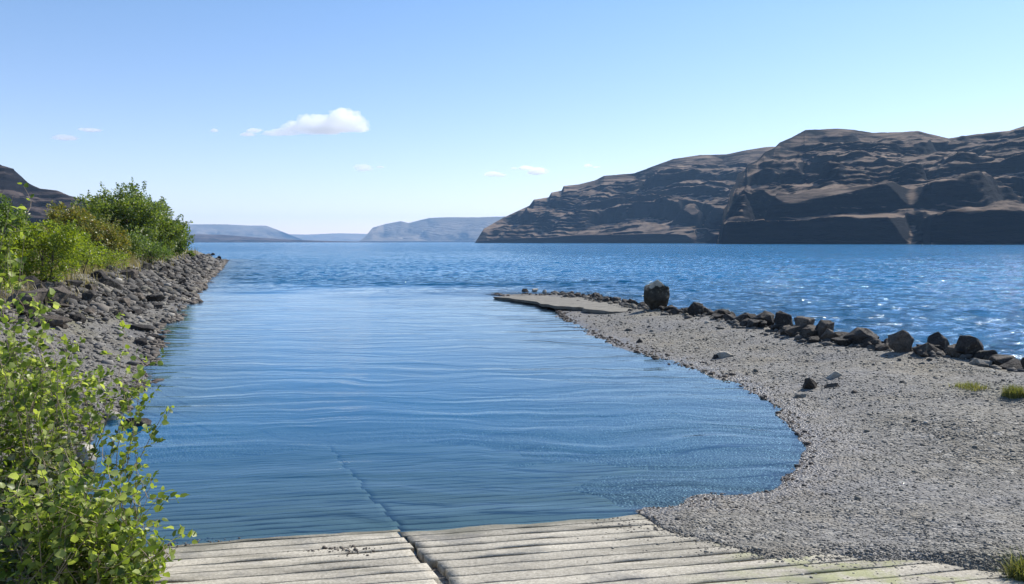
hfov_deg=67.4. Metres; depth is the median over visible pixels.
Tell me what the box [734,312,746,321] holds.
rock
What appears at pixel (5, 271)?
shrub
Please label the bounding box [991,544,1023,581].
grass tuft
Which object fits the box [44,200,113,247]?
tree
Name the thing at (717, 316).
rock
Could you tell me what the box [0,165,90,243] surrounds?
hills
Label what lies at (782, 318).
rock
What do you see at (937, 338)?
rock
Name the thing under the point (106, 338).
cobbles
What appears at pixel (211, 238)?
hills
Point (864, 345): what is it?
rock
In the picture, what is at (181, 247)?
tree
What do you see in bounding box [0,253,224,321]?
rubble
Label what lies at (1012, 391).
grass tuft
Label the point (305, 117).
sky
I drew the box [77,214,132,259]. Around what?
shrub
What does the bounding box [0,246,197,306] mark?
dry grass
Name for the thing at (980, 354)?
rock
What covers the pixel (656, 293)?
rock
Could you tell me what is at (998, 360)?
rock
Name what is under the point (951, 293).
water
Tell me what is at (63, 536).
leafy bush
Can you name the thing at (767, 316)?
rock
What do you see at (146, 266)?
rock
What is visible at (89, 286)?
rock
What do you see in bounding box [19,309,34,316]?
rock
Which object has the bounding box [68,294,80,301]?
rock
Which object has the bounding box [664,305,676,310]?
rock
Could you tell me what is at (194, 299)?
cobbles
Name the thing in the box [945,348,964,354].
rock
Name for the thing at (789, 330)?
rock
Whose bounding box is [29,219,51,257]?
shrub
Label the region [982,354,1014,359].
rock
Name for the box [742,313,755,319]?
rock
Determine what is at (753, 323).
rock
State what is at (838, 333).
rock
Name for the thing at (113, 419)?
rock
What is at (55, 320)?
rock
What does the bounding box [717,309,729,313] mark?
rock
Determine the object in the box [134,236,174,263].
shrub
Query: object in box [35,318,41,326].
rock
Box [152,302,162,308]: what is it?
rock
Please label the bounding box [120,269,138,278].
rock
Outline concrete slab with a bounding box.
[493,295,632,313]
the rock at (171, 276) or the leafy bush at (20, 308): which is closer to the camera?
the leafy bush at (20, 308)
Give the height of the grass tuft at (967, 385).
0.167 m
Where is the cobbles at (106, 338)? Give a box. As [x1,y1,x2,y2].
[0,256,214,533]
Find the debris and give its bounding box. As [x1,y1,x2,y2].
[159,537,381,555]
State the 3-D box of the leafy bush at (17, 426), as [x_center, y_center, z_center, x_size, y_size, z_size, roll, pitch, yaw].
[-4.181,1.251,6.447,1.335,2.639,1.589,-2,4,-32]
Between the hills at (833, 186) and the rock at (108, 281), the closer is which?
the rock at (108, 281)
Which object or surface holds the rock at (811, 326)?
on the ground at (690, 438)
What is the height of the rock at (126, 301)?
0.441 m
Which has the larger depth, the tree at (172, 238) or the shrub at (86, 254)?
the tree at (172, 238)
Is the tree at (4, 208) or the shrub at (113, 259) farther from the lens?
the shrub at (113, 259)
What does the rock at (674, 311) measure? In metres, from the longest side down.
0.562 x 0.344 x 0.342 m
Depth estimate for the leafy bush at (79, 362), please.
10.65 m
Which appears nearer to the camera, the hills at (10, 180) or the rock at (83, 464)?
the rock at (83, 464)
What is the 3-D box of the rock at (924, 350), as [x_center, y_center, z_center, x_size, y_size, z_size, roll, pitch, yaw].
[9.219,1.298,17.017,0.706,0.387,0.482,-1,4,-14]
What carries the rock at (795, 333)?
on the ground at (690, 438)
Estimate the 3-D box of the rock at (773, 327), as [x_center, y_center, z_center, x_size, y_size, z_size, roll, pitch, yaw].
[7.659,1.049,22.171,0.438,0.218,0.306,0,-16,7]
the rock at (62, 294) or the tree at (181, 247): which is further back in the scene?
the tree at (181, 247)
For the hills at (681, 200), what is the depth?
2337.70 m
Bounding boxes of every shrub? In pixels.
[0,213,86,281]
[0,252,23,289]
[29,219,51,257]
[34,228,107,273]
[70,239,130,269]
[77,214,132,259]
[121,229,152,259]
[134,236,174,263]
[183,250,194,256]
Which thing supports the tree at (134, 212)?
on the ground at (690, 438)
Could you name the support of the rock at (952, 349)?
on the ground at (690, 438)
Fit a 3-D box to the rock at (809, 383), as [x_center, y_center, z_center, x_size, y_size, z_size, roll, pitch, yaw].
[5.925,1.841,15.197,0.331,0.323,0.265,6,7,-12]
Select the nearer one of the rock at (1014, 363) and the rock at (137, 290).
the rock at (1014, 363)
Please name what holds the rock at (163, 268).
on the ground at (690, 438)
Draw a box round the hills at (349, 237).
[289,233,366,241]
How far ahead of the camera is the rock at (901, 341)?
17.34 m
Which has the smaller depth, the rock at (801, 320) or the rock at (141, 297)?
the rock at (801, 320)
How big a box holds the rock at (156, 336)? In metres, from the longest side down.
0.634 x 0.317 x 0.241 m
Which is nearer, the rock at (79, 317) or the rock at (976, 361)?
the rock at (976, 361)
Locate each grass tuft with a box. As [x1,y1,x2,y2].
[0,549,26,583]
[948,380,990,390]
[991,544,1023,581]
[1000,382,1023,398]
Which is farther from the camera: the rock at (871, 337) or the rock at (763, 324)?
the rock at (763, 324)
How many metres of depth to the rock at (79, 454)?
10.53 m
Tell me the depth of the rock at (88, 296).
27.23 m
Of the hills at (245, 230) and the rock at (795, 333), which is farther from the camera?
the hills at (245, 230)
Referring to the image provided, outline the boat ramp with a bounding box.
[86,441,1023,583]
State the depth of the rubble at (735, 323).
21.99 m
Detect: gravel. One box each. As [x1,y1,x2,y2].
[491,293,818,512]
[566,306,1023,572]
[577,515,1023,583]
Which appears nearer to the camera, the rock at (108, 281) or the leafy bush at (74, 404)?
the leafy bush at (74, 404)
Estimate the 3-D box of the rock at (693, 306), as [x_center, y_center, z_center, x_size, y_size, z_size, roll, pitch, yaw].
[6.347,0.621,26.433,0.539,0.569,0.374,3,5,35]
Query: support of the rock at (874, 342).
on the ground at (690, 438)
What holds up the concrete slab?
on the gravel at (559, 313)
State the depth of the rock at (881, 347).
17.89 m
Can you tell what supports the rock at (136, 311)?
on the ground at (690, 438)
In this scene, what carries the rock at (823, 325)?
on the ground at (690, 438)
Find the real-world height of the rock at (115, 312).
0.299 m
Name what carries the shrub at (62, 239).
on the ground at (690, 438)
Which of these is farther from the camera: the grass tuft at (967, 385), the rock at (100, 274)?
the rock at (100, 274)
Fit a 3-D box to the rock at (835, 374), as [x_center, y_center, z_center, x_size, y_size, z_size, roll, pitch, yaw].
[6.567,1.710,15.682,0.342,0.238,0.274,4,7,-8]
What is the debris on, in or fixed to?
on the boat ramp
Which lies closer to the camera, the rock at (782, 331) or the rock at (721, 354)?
the rock at (721, 354)
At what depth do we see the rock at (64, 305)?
25.16 m
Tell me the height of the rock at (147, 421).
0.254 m
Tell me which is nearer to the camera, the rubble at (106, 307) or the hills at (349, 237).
the rubble at (106, 307)
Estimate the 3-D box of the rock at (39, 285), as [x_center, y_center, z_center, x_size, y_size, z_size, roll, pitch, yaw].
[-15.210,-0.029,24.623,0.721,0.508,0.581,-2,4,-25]
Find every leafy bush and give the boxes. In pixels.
[0,182,58,456]
[0,288,106,547]
[0,312,173,508]
[0,330,115,439]
[0,422,153,583]
[0,448,197,583]
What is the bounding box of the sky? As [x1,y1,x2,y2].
[0,0,1023,234]
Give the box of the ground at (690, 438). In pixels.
[0,250,1023,583]
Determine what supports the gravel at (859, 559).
on the boat ramp
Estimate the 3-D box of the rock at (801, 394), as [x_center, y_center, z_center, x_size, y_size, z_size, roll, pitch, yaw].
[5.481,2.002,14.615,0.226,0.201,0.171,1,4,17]
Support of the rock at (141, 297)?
on the ground at (690, 438)
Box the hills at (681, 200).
[475,147,774,242]
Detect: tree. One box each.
[0,194,30,250]
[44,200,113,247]
[69,177,177,248]
[150,198,192,255]
[162,228,194,256]
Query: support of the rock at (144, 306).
on the ground at (690, 438)
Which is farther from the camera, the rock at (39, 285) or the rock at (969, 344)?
the rock at (39, 285)
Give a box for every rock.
[6,288,47,311]
[17,275,45,286]
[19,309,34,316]
[29,283,47,289]
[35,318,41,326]
[40,277,65,287]
[41,315,72,326]
[43,285,71,307]
[49,310,69,315]
[59,303,70,307]
[59,323,68,328]
[63,280,82,288]
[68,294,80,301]
[70,313,86,323]
[76,444,97,467]
[81,307,94,313]
[81,463,94,475]
[82,283,96,290]
[82,290,98,303]
[91,270,107,277]
[95,276,122,290]
[104,411,119,422]
[112,310,122,315]
[115,298,130,307]
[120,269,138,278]
[121,418,151,432]
[129,324,154,331]
[131,288,141,292]
[132,309,141,313]
[133,293,144,300]
[134,338,146,345]
[137,304,148,308]
[141,263,152,269]
[145,294,164,301]
[145,334,164,339]
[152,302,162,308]
[158,266,169,273]
[167,274,174,279]
[178,278,185,283]
[611,297,620,301]
[644,280,669,309]
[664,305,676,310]
[670,308,682,314]
[687,302,703,315]
[694,310,700,315]
[712,313,723,318]
[716,350,732,357]
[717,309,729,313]
[723,313,734,320]
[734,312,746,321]
[740,318,748,326]
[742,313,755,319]
[746,319,763,327]
[752,310,774,325]
[759,320,766,327]
[769,324,781,330]
[773,311,792,325]
[780,328,787,334]
[784,325,804,336]
[790,330,800,336]
[794,316,814,325]
[794,392,805,397]
[800,326,816,337]
[802,377,820,388]
[805,324,815,328]
[806,336,820,342]
[817,320,833,336]
[820,328,838,340]
[824,383,838,387]
[825,370,841,378]
[831,336,852,345]
[835,331,848,336]
[843,327,879,342]
[860,342,871,347]
[861,334,877,343]
[870,339,881,345]
[874,344,890,350]
[888,330,913,352]
[913,343,944,356]
[916,344,943,349]
[927,332,949,352]
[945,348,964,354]
[946,343,960,357]
[957,335,983,356]
[969,358,992,365]
[972,350,997,358]
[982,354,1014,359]
[988,356,1012,365]
[1000,358,1022,368]
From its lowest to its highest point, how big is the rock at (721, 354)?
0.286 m
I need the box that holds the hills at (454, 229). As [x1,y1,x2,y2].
[359,216,505,241]
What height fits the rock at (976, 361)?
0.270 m
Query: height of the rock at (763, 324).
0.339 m
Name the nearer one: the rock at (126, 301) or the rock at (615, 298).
the rock at (126, 301)
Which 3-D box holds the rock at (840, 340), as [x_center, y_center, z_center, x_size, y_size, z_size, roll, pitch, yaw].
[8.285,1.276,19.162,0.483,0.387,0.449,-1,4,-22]
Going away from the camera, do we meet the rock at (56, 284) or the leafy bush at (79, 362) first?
the leafy bush at (79, 362)
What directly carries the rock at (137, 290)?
on the ground at (690, 438)
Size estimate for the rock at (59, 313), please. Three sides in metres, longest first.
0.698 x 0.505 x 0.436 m
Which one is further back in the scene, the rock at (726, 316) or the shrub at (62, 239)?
the shrub at (62, 239)
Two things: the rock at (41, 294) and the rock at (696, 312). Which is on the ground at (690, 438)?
the rock at (696, 312)
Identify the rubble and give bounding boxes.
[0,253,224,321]
[521,291,1023,371]
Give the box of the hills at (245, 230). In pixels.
[185,224,301,239]
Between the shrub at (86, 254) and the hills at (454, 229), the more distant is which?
the hills at (454, 229)
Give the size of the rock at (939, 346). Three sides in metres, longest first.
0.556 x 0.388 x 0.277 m
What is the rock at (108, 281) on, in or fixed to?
on the ground at (690, 438)
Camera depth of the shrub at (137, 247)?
51.65 m
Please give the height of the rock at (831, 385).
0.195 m
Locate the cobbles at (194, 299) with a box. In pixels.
[58,259,228,449]
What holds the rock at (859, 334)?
on the ground at (690, 438)
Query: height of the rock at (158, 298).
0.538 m
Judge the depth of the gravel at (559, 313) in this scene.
14.61 m
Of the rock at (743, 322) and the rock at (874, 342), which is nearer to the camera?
the rock at (874, 342)
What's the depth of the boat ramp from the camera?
8.06 m
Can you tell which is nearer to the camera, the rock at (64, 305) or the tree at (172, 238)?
the rock at (64, 305)
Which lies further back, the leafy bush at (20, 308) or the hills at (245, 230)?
the hills at (245, 230)
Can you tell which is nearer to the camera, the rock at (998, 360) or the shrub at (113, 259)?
the rock at (998, 360)
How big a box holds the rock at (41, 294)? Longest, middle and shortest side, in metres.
0.902 x 0.722 x 0.632 m
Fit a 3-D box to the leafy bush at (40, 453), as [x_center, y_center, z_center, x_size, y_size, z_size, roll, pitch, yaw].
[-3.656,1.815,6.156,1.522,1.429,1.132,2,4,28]
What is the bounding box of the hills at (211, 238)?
[186,234,348,241]
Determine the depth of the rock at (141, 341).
21.36 m
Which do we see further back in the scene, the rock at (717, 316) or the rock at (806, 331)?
the rock at (717, 316)
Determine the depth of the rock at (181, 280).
49.12 m
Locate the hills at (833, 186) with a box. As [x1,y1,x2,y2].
[716,126,1023,244]
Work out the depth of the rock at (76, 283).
28.85 m
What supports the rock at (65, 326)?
on the ground at (690, 438)
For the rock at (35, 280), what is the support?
on the ground at (690, 438)
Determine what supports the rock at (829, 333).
on the ground at (690, 438)
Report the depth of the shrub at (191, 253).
83.97 m
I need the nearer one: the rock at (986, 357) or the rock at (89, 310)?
the rock at (986, 357)
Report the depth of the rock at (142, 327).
24.83 m

